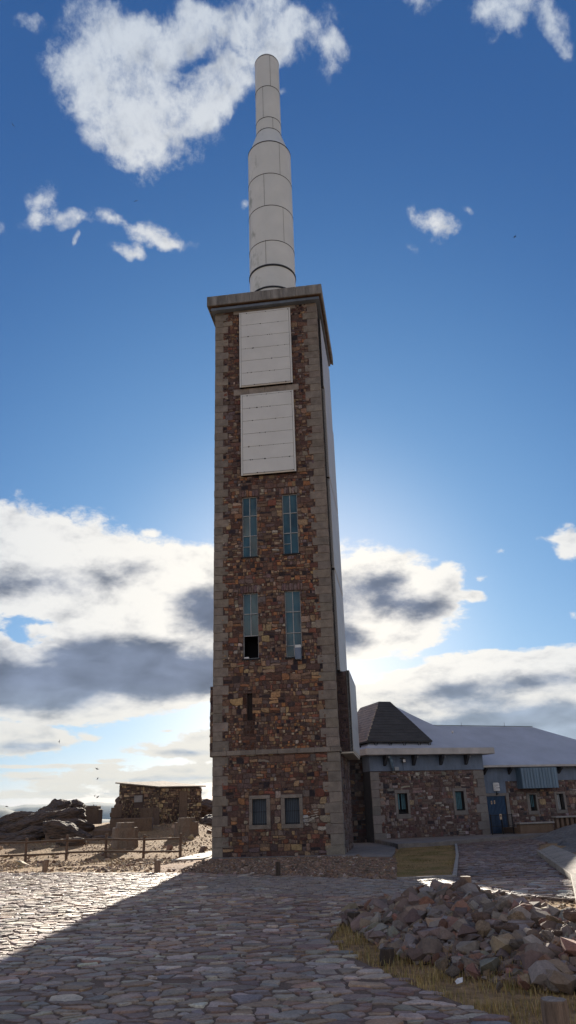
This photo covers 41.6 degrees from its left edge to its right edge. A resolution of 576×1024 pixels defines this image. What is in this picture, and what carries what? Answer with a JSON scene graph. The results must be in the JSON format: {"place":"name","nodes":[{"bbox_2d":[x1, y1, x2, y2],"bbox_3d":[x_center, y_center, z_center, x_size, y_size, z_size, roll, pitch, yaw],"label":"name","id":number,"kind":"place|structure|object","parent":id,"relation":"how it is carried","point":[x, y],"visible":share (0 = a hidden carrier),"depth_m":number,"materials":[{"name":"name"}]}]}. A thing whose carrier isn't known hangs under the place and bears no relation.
{"place":"outdoors","nodes":[
{"label":"outdoors","id":0,"kind":"place"},
{"bbox_2d":[0,808,109,822],"bbox_3d":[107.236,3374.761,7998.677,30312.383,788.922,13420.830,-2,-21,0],"label":"hills","id":1,"kind":"structure","parent":0,"point":[4,811],"depth_m":11699.53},
{"bbox_2d":[0,802,115,818],"bbox_3d":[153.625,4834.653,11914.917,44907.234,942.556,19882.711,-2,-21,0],"label":"hills","id":2,"kind":"structure","parent":0,"point":[106,807],"depth_m":17469.44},
{"bbox_2d":[111,804,121,817],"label":"concrete block","id":3,"kind":"object","parent":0,"point":[116,811],"depth_m":42.89,"materials":[{"name":"grey concrete"}]},
{"bbox_2d":[171,851,211,861],"bbox_3d":[-3.366,13.977,30.554,1.073,0.300,5.989,-4,-22,6],"label":"stone apron","id":4,"kind":"object","parent":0,"point":[204,855],"visible":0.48,"depth_m":29.07,"materials":[{"name":"grey stone"}]},
{"bbox_2d":[0,838,574,1023],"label":"stone pavement","id":5,"kind":"structure","parent":0,"point":[140,948],"depth_m":9.69,"materials":[{"name":"grey stone"}]},
{"bbox_2d":[460,876,471,882],"bbox_3d":[3.477,7.404,14.775,0.250,0.554,0.241,-2,-21,0],"label":"wooden bollard","id":6,"kind":"object","parent":5,"relation":"on","point":[468,878],"visible":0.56,"depth_m":14.78,"materials":[{"name":"brown wood"}]},
{"bbox_2d":[0,822,575,1023],"bbox_3d":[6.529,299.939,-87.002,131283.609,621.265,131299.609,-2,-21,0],"label":"ground","id":7,"kind":"structure","parent":0,"point":[453,987],"depth_m":26.19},
{"bbox_2d":[0,827,7,832],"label":"rock","id":8,"kind":"object","parent":7,"relation":"on","point":[2,830],"visible":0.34,"depth_m":40.86,"materials":[{"name":"stone"}]},
{"bbox_2d":[0,835,40,841],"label":"rock","id":9,"kind":"object","parent":7,"relation":"on","point":[23,838],"visible":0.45,"depth_m":37.99,"materials":[{"name":"brown stone"}]},
{"bbox_2d":[0,826,44,839],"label":"rock","id":10,"kind":"object","parent":7,"relation":"on","point":[35,830],"visible":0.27,"depth_m":39.17,"materials":[{"name":"grey stone"}]},
{"bbox_2d":[0,807,62,827],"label":"rock","id":11,"kind":"object","parent":7,"relation":"on","point":[9,819],"visible":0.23,"depth_m":43.13,"materials":[{"name":"stone"}]},
{"bbox_2d":[4,807,86,832],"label":"rock","id":12,"kind":"object","parent":7,"relation":"on","point":[35,820],"visible":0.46,"depth_m":41.40,"materials":[{"name":"stone"}]},
{"bbox_2d":[42,859,48,871],"bbox_3d":[-7.881,11.588,24.557,0.238,0.614,0.176,-2,-21,0],"label":"wooden bollard","id":13,"kind":"object","parent":7,"relation":"on","point":[45,865],"visible":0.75,"depth_m":24.55,"materials":[{"name":"brown wood"}]},
{"bbox_2d":[38,799,71,810],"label":"rock","id":14,"kind":"object","parent":7,"relation":"on","point":[61,803],"visible":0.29,"depth_m":44.34,"materials":[{"name":"stone"}]},
{"bbox_2d":[42,820,92,839],"bbox_3d":[-11.225,16.487,38.786,2.653,1.438,2.147,-2,-21,0],"label":"rock","id":15,"kind":"object","parent":7,"relation":"on","point":[55,829],"visible":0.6,"depth_m":38.10,"materials":[{"name":"grey stone"}]},
{"bbox_2d":[60,837,85,845],"bbox_3d":[-10.077,15.504,35.526,1.225,0.500,0.760,-2,-21,0],"label":"rock","id":16,"kind":"object","parent":7,"relation":"on","point":[72,843],"visible":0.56,"depth_m":35.25,"materials":[{"name":"stone"}]},
{"bbox_2d":[53,817,94,831],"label":"rock","id":17,"kind":"object","parent":7,"relation":"on","point":[83,824],"visible":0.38,"depth_m":40.88,"materials":[{"name":"stone"}]},
{"bbox_2d":[71,799,87,808],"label":"rock","id":18,"kind":"object","parent":7,"relation":"on","point":[76,803],"visible":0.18,"depth_m":45.34,"materials":[{"name":"grey stone"}]},
{"bbox_2d":[0,833,181,861],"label":"rail fence","id":19,"kind":"object","parent":7,"relation":"on","point":[67,852],"visible":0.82,"depth_m":30.51,"materials":[{"name":"brown wood"}]},
{"bbox_2d":[85,804,102,823],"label":"concrete block","id":20,"kind":"object","parent":7,"relation":"on","point":[93,813],"depth_m":44.94,"materials":[{"name":"grey concrete"}]},
{"bbox_2d":[92,829,110,836],"bbox_3d":[-9.742,16.913,39.673,0.950,0.600,0.900,3,-22,-11],"label":"concrete block","id":21,"kind":"object","parent":7,"relation":"on","point":[96,832],"depth_m":39.33,"materials":[{"name":"concrete"}]},
{"bbox_2d":[1,825,206,870],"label":"dry tufts","id":22,"kind":"object","parent":7,"relation":"on","point":[94,853],"visible":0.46,"depth_m":30.08,"materials":[{"name":"beige plant"}]},
{"bbox_2d":[109,797,118,822],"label":"rock","id":23,"kind":"object","parent":7,"relation":"on","point":[116,800],"visible":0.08,"depth_m":50.45,"materials":[{"name":"grey stone"}]},
{"bbox_2d":[111,822,137,848],"bbox_3d":[-7.480,14.914,34.741,1.123,1.330,1.123,6,-23,-19],"label":"concrete pedestal","id":24,"kind":"object","parent":7,"relation":"on","point":[125,830],"visible":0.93,"depth_m":34.32,"materials":[{"name":"brown concrete"}]},
{"bbox_2d":[110,817,152,831],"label":"concrete slab","id":25,"kind":"structure","parent":7,"relation":"on","point":[143,824],"depth_m":40.94,"materials":[{"name":"brown concrete"}]},
{"bbox_2d":[140,808,159,824],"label":"concrete block","id":26,"kind":"object","parent":7,"relation":"on","point":[149,812],"depth_m":44.77,"materials":[{"name":"concrete"}]},
{"bbox_2d":[154,860,160,872],"bbox_3d":[-3.911,10.738,22.692,0.196,0.593,0.194,-2,-21,0],"label":"wooden bollard","id":27,"kind":"object","parent":7,"relation":"on","point":[157,865],"visible":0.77,"depth_m":22.68,"materials":[{"name":"brown wood"}]},
{"bbox_2d":[115,781,205,823],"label":"stone hut","id":28,"kind":"object","parent":7,"relation":"on","point":[173,801],"visible":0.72,"depth_m":47.99,"materials":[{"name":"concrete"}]},
{"bbox_2d":[174,817,198,836],"bbox_3d":[-5.203,16.348,38.877,1.092,1.300,1.092,-7,-22,13],"label":"concrete pedestal","id":29,"kind":"object","parent":7,"relation":"on","point":[186,826],"visible":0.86,"depth_m":38.52,"materials":[{"name":"concrete"}]},
{"bbox_2d":[200,814,212,823],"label":"rock","id":30,"kind":"object","parent":7,"relation":"on","point":[207,818],"visible":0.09,"depth_m":45.77,"materials":[{"name":"grey stone"}]},
{"bbox_2d":[201,799,212,817],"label":"rock","id":31,"kind":"object","parent":7,"relation":"on","point":[206,805],"visible":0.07,"depth_m":50.88,"materials":[{"name":"stone"}]},
{"bbox_2d":[152,856,396,879],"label":"brown verge","id":32,"kind":"structure","parent":7,"relation":"on","point":[179,865],"depth_m":24.03,"materials":[{"name":"brown gravel"}]},
{"bbox_2d":[275,862,280,875],"bbox_3d":[-0.262,9.613,20.133,0.133,0.593,0.136,-2,-21,0],"label":"wooden bollard","id":33,"kind":"object","parent":7,"relation":"on","point":[278,871],"visible":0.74,"depth_m":20.13,"materials":[{"name":"brown wood"}]},
{"bbox_2d":[207,284,359,857],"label":"stone tower","id":34,"kind":"structure","parent":7,"relation":"on","point":[284,742],"depth_m":32.67,"materials":[{"name":"stone"}]},
{"bbox_2d":[241,497,258,558],"bbox_3d":[-1.699,0.694,33.847,0.790,2.920,0.230,-5,-22,7],"label":"window","id":35,"kind":"structure","parent":34,"relation":"in","point":[249,505],"depth_m":33.89,"materials":[{"name":"glass"}]},
{"bbox_2d":[242,593,259,660],"bbox_3d":[-1.571,4.865,32.204,0.780,2.890,0.230,-5,-22,7],"label":"window","id":36,"kind":"structure","parent":34,"relation":"in","point":[250,601],"depth_m":32.39,"materials":[{"name":"glass"}]},
{"bbox_2d":[249,795,270,829],"bbox_3d":[-1.084,11.680,29.494,0.840,1.220,0.238,-5,-22,7],"label":"window frame","id":37,"kind":"structure","parent":34,"relation":"in","point":[261,816],"depth_m":29.49,"materials":[{"name":"stone"}]},
{"bbox_2d":[248,54,295,291],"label":"antenna mast","id":38,"kind":"object","parent":34,"relation":"on","point":[271,250],"visible":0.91,"depth_m":42.53,"materials":[{"name":"white metal"}]},
{"bbox_2d":[282,494,299,555],"bbox_3d":[0.107,0.554,33.623,0.800,2.890,0.230,-5,-22,7],"label":"window","id":39,"kind":"structure","parent":34,"relation":"in","point":[289,502],"depth_m":33.65,"materials":[{"name":"glass"}]},
{"bbox_2d":[281,794,303,828],"bbox_3d":[0.167,11.579,29.340,0.850,1.220,0.238,-5,-22,7],"label":"window frame","id":40,"kind":"structure","parent":34,"relation":"in","point":[293,803],"depth_m":29.34,"materials":[{"name":"stone"}]},
{"bbox_2d":[285,591,303,658],"bbox_3d":[0.230,4.739,31.976,0.800,2.910,0.230,-5,-22,7],"label":"window","id":41,"kind":"structure","parent":34,"relation":"in","point":[293,630],"depth_m":32.04,"materials":[{"name":"glass"}]},
{"bbox_2d":[295,645,301,659],"bbox_3d":[0.428,5.807,31.372,0.250,0.610,0.280,-5,-22,7],"label":"air conditioner","id":42,"kind":"object","parent":34,"relation":"attached to","point":[298,652],"visible":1,"depth_m":31.25,"materials":[{"name":"paint"}]},
{"bbox_2d":[0,821,575,908],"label":"gravel","id":43,"kind":"structure","parent":7,"relation":"on","point":[301,868],"depth_m":24.81,"materials":[{"name":"gravel"}]},
{"bbox_2d":[347,911,359,927],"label":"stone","id":44,"kind":"object","parent":7,"relation":"on","point":[353,914],"visible":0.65,"depth_m":11.12,"materials":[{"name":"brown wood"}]},
{"bbox_2d":[379,947,394,966],"bbox_3d":[1.107,5.107,8.511,0.203,0.374,0.176,-2,-21,0],"label":"wooden bollard","id":45,"kind":"object","parent":7,"relation":"on","point":[388,953],"visible":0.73,"depth_m":8.49,"materials":[{"name":"brown wood"}]},
{"bbox_2d":[349,701,494,842],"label":"stone house","id":46,"kind":"structure","parent":7,"relation":"on","point":[434,786],"depth_m":39.01,"materials":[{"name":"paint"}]},
{"bbox_2d":[388,755,398,770],"bbox_3d":[5.368,12.822,38.728,0.603,0.780,0.275,5,-22,-17],"label":"vent pipe","id":47,"kind":"object","parent":46,"relation":"attached to","point":[393,768],"visible":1,"depth_m":38.63,"materials":[{"name":"grey metal"}]},
{"bbox_2d":[394,790,410,818],"bbox_3d":[5.750,14.802,38.405,0.810,1.360,0.315,5,-22,-17],"label":"window frame","id":48,"kind":"structure","parent":46,"relation":"in","point":[400,806],"depth_m":38.38,"materials":[{"name":"stone"}]},
{"bbox_2d":[452,788,468,814],"bbox_3d":[8.883,15.033,39.366,0.800,1.290,0.315,5,-22,-17],"label":"window frame","id":49,"kind":"structure","parent":46,"relation":"in","point":[457,800],"depth_m":39.32,"materials":[{"name":"stone"}]},
{"bbox_2d":[397,843,458,879],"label":"turf kerb","id":50,"kind":"structure","parent":7,"relation":"on","point":[455,869],"depth_m":18.11,"materials":[{"name":"grey concrete"}]},
{"bbox_2d":[435,958,448,973],"bbox_3d":[1.629,4.747,7.945,0.126,0.131,0.252,1,-22,-6],"label":"heap stone","id":51,"kind":"object","parent":7,"relation":"on","point":[441,963],"visible":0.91,"depth_m":7.89,"materials":[{"name":"brown stone"}]},
{"bbox_2d":[326,907,575,1023],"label":"dry grass","id":52,"kind":"structure","parent":7,"relation":"on","point":[427,979],"depth_m":7.34,"materials":[{"name":"brown plant"}]},
{"bbox_2d":[455,977,462,983],"bbox_3d":[1.633,4.473,7.236,0.080,0.052,0.060,-2,-21,0],"label":"paper scrap","id":53,"kind":"object","parent":52,"relation":"on","point":[458,980],"visible":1,"depth_m":7.23,"materials":[{"name":"white paper"}]},
{"bbox_2d":[444,965,459,978],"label":"heap stone","id":54,"kind":"object","parent":7,"relation":"on","point":[453,971],"visible":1,"depth_m":7.58,"materials":[{"name":"stone"}]},
{"bbox_2d":[338,878,575,994],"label":"rubble","id":55,"kind":"object","parent":7,"relation":"on","point":[540,960],"visible":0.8,"depth_m":8.77,"materials":[{"name":"grey stone"}]},
{"bbox_2d":[381,909,401,923],"bbox_3d":[1.388,5.444,10.181,0.245,0.186,0.312,9,-24,-26],"label":"heap stone","id":56,"kind":"object","parent":55,"relation":"on","point":[385,920],"visible":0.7,"depth_m":10.13,"materials":[{"name":"grey stone"}]},
{"bbox_2d":[394,896,408,902],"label":"heap stone","id":57,"kind":"object","parent":55,"relation":"on","point":[397,899],"visible":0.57,"depth_m":11.22,"materials":[{"name":"grey stone"}]},
{"bbox_2d":[409,918,422,927],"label":"heap stone","id":58,"kind":"object","parent":55,"relation":"on","point":[418,920],"visible":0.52,"depth_m":9.63,"materials":[{"name":"grey stone"}]},
{"bbox_2d":[419,896,434,904],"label":"heap stone","id":59,"kind":"object","parent":55,"relation":"on","point":[425,900],"visible":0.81,"depth_m":10.39,"materials":[{"name":"brown stone"}]},
{"bbox_2d":[431,953,439,965],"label":"heap stone","id":60,"kind":"object","parent":55,"relation":"on","point":[436,956],"visible":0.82,"depth_m":8.29,"materials":[{"name":"brown stone"}]},
{"bbox_2d":[438,918,447,927],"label":"heap stone","id":61,"kind":"object","parent":55,"relation":"on","point":[443,922],"visible":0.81,"depth_m":9.00,"materials":[{"name":"brown stone"}]},
{"bbox_2d":[446,889,452,895],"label":"heap stone","id":62,"kind":"object","parent":55,"relation":"on","point":[448,892],"visible":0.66,"depth_m":10.70,"materials":[{"name":"grey stone"}]},
{"bbox_2d":[457,963,463,970],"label":"heap stone","id":63,"kind":"object","parent":55,"relation":"on","point":[460,966],"visible":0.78,"depth_m":7.91,"materials":[{"name":"stone"}]},
{"bbox_2d":[455,878,466,889],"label":"heap stone","id":64,"kind":"object","parent":55,"relation":"on","point":[462,882],"visible":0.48,"depth_m":10.90,"materials":[{"name":"stone"}]},
{"bbox_2d":[471,911,490,923],"bbox_3d":[2.321,4.840,9.017,0.176,0.180,0.370,-16,-25,32],"label":"heap stone","id":65,"kind":"object","parent":55,"relation":"on","point":[476,916],"visible":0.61,"depth_m":8.93,"materials":[{"name":"brown stone"}]},
{"bbox_2d":[475,920,491,938],"bbox_3d":[2.250,4.802,8.715,0.218,0.168,0.244,28,22,14],"label":"heap stone","id":66,"kind":"object","parent":55,"relation":"on","point":[482,928],"visible":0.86,"depth_m":8.66,"materials":[{"name":"stone"}]},
{"bbox_2d":[482,892,494,899],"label":"heap stone","id":67,"kind":"object","parent":55,"relation":"on","point":[490,896],"visible":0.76,"depth_m":10.03,"materials":[{"name":"grey stone"}]},
{"bbox_2d":[495,896,511,911],"bbox_3d":[2.669,4.886,9.374,0.229,0.240,0.197,-12,-24,25],"label":"heap stone","id":68,"kind":"object","parent":55,"relation":"on","point":[503,902],"visible":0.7,"depth_m":9.33,"materials":[{"name":"grey stone"}]},
{"bbox_2d":[494,922,518,933],"bbox_3d":[2.492,4.726,8.562,0.379,0.173,0.231,26,-27,-38],"label":"heap stone","id":69,"kind":"object","parent":55,"relation":"on","point":[509,927],"visible":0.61,"depth_m":8.48,"materials":[{"name":"stone"}]},
{"bbox_2d":[510,951,516,958],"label":"heap stone","id":70,"kind":"object","parent":55,"relation":"on","point":[513,954],"visible":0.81,"depth_m":7.76,"materials":[{"name":"grey stone"}]},
{"bbox_2d":[509,939,523,949],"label":"heap stone","id":71,"kind":"object","parent":55,"relation":"on","point":[515,944],"visible":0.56,"depth_m":7.86,"materials":[{"name":"grey stone"}]},
{"bbox_2d":[507,911,525,920],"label":"heap stone","id":72,"kind":"object","parent":55,"relation":"on","point":[519,915],"visible":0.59,"depth_m":8.85,"materials":[{"name":"brown stone"}]},
{"bbox_2d":[509,903,532,911],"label":"heap stone","id":73,"kind":"object","parent":55,"relation":"on","point":[527,907],"visible":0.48,"depth_m":9.13,"materials":[{"name":"stone"}]},
{"bbox_2d":[539,918,546,929],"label":"heap stone","id":74,"kind":"object","parent":55,"relation":"on","point":[541,920],"visible":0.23,"depth_m":8.60,"materials":[{"name":"brown stone"}]},
{"bbox_2d":[541,930,554,941],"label":"heap stone","id":75,"kind":"object","parent":55,"relation":"on","point":[548,935],"visible":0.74,"depth_m":7.86,"materials":[{"name":"grey stone"}]},
{"bbox_2d":[546,915,564,923],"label":"heap stone","id":76,"kind":"object","parent":55,"relation":"on","point":[551,918],"visible":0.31,"depth_m":8.40,"materials":[{"name":"stone"}]},
{"bbox_2d":[552,930,562,936],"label":"heap stone","id":77,"kind":"object","parent":55,"relation":"on","point":[558,933],"visible":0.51,"depth_m":7.94,"materials":[{"name":"brown stone"}]},
{"bbox_2d":[562,908,575,922],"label":"heap stone","id":78,"kind":"object","parent":55,"relation":"on","point":[569,915],"visible":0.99,"depth_m":8.21,"materials":[{"name":"brown stone"}]},
{"bbox_2d":[496,981,502,992],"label":"heap stone","id":79,"kind":"object","parent":7,"relation":"on","point":[499,985],"visible":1,"depth_m":6.95,"materials":[{"name":"grey stone"}]},
{"bbox_2d":[435,725,575,833],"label":"stone annex","id":80,"kind":"object","parent":7,"relation":"on","point":[531,770],"visible":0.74,"depth_m":41.82,"materials":[{"name":"paint"}]},
{"bbox_2d":[493,783,499,794],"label":"wall sign","id":81,"kind":"object","parent":80,"relation":"attached to","point":[496,787],"visible":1,"depth_m":40.84,"materials":[{"name":"white metal"}]},
{"bbox_2d":[487,796,507,833],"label":"door","id":82,"kind":"structure","parent":80,"relation":"in","point":[496,804],"depth_m":40.61,"materials":[{"name":"blue paint"}]},
{"bbox_2d":[526,793,539,814],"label":"window frame","id":83,"kind":"structure","parent":80,"relation":"in","point":[530,801],"depth_m":41.33,"materials":[{"name":"stone"}]},
{"bbox_2d":[554,792,567,812],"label":"window frame","id":84,"kind":"structure","parent":80,"relation":"in","point":[557,795],"depth_m":41.85,"materials":[{"name":"stone"}]},
{"bbox_2d":[519,981,531,990],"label":"heap stone","id":85,"kind":"object","parent":7,"relation":"on","point":[525,985],"visible":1,"depth_m":7.00,"materials":[{"name":"brown stone"}]},
{"bbox_2d":[545,979,558,992],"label":"heap stone","id":86,"kind":"object","parent":7,"relation":"on","point":[551,986],"visible":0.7,"depth_m":6.93,"materials":[{"name":"grey stone"}]},
{"bbox_2d":[531,824,575,845],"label":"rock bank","id":87,"kind":"object","parent":7,"relation":"on","point":[564,836],"visible":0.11,"depth_m":33.46,"materials":[{"name":"grey stone"}]},
{"bbox_2d":[540,996,569,1023],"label":"wooden bollard","id":88,"kind":"object","parent":7,"relation":"on","point":[554,1010],"visible":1,"depth_m":5.34,"materials":[{"name":"brown wood"}]},
{"bbox_2d":[537,845,575,899],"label":"ramp wall","id":89,"kind":"structure","parent":7,"relation":"on","point":[562,861],"depth_m":19.87,"materials":[{"name":"concrete"}]},
{"bbox_2d":[561,842,575,853],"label":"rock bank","id":90,"kind":"object","parent":7,"relation":"on","point":[571,848],"visible":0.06,"depth_m":26.89,"materials":[{"name":"grey stone"}]},
{"bbox_2d":[0,0,575,806],"label":"sky","id":91,"kind":"structure","parent":0,"point":[421,138],"materials":[{"name":"blue"}]},
{"bbox_2d":[206,842,395,858],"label":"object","id":92,"kind":"structure","parent":0,"point":[366,849],"depth_m":29.26,"materials":[{"name":"concrete"}]},
{"bbox_2d":[395,845,455,876],"bbox_3d":[4.512,11.739,25.511,2.243,0.200,16.504,-6,-22,10],"label":"turf bed","id":93,"kind":"object","parent":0,"point":[433,865],"visible":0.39,"depth_m":23.57,"materials":[{"name":"green plant"}]},
{"bbox_2d":[376,833,544,848],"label":"house pavement","id":94,"kind":"structure","parent":0,"point":[398,843],"depth_m":35.05,"materials":[{"name":"concrete"}]},
{"bbox_2d":[490,814,514,834],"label":"iron gate","id":95,"kind":"structure","parent":94,"relation":"on","point":[502,824],"depth_m":38.95,"materials":[{"name":"black metal"}]},
{"bbox_2d":[502,821,554,833],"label":"terrace wall","id":96,"kind":"structure","parent":94,"relation":"on","point":[532,827],"depth_m":38.93,"materials":[{"name":"stone"}]},
{"bbox_2d":[551,815,575,829],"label":"balustrade","id":97,"kind":"object","parent":94,"relation":"on","point":[562,822],"visible":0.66,"depth_m":39.47,"materials":[{"name":"stone"}]}
]}

